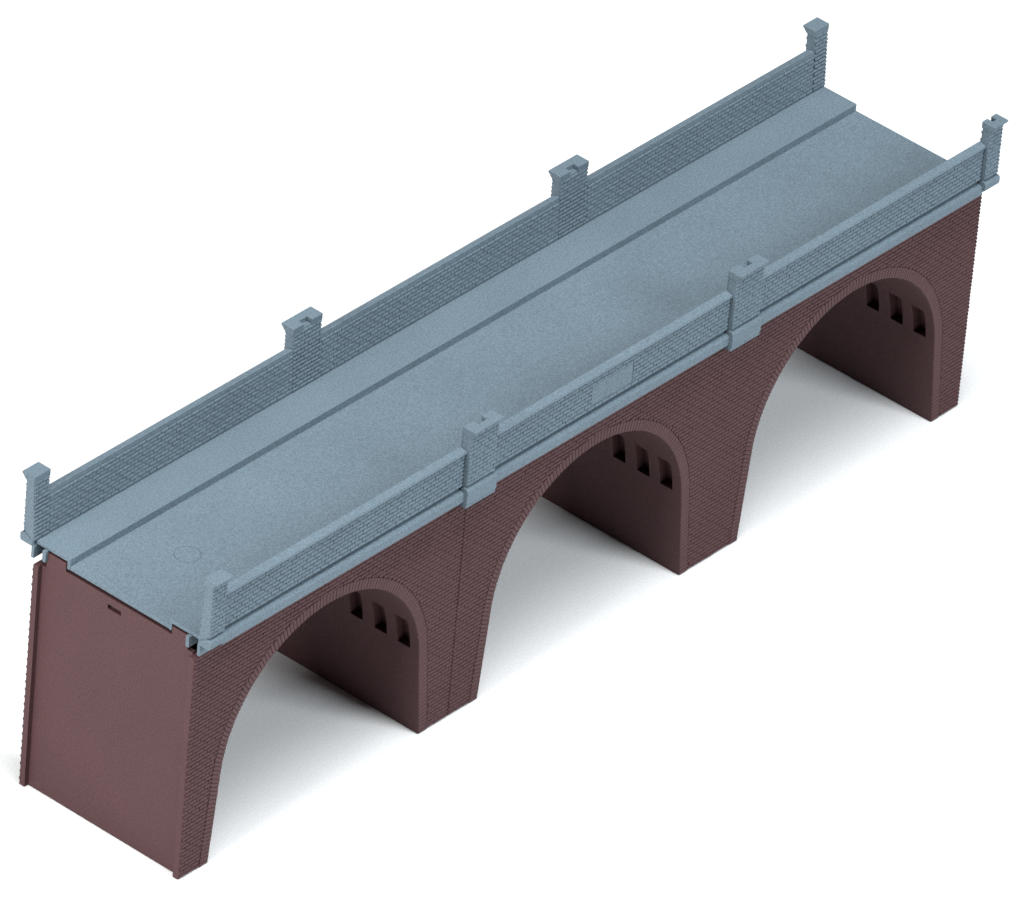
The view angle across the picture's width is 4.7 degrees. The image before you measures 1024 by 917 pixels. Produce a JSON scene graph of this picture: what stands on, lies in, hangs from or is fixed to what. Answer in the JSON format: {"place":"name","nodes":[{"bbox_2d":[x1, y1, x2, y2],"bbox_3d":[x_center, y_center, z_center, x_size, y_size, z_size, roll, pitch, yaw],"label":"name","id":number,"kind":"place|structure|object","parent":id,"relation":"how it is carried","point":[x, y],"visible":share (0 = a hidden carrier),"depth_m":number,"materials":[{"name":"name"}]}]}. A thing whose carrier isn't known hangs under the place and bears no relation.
{"place":"outdoors","nodes":[
{"label":"outdoors","id":0,"kind":"place"},
{"bbox_2d":[0,0,1023,916],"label":"ground","id":1,"kind":"structure","parent":0,"point":[802,696],"depth_m":5.34,"materials":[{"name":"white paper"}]},
{"bbox_2d":[19,17,1007,879],"bbox_3d":[0.001,-0.007,5.231,0.108,0.154,0.501,30,42,31],"label":"viaduct","id":2,"kind":"object","parent":1,"relation":"on","point":[347,501],"visible":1,"depth_m":5.19,"materials":[{"name":"brown plastic"}]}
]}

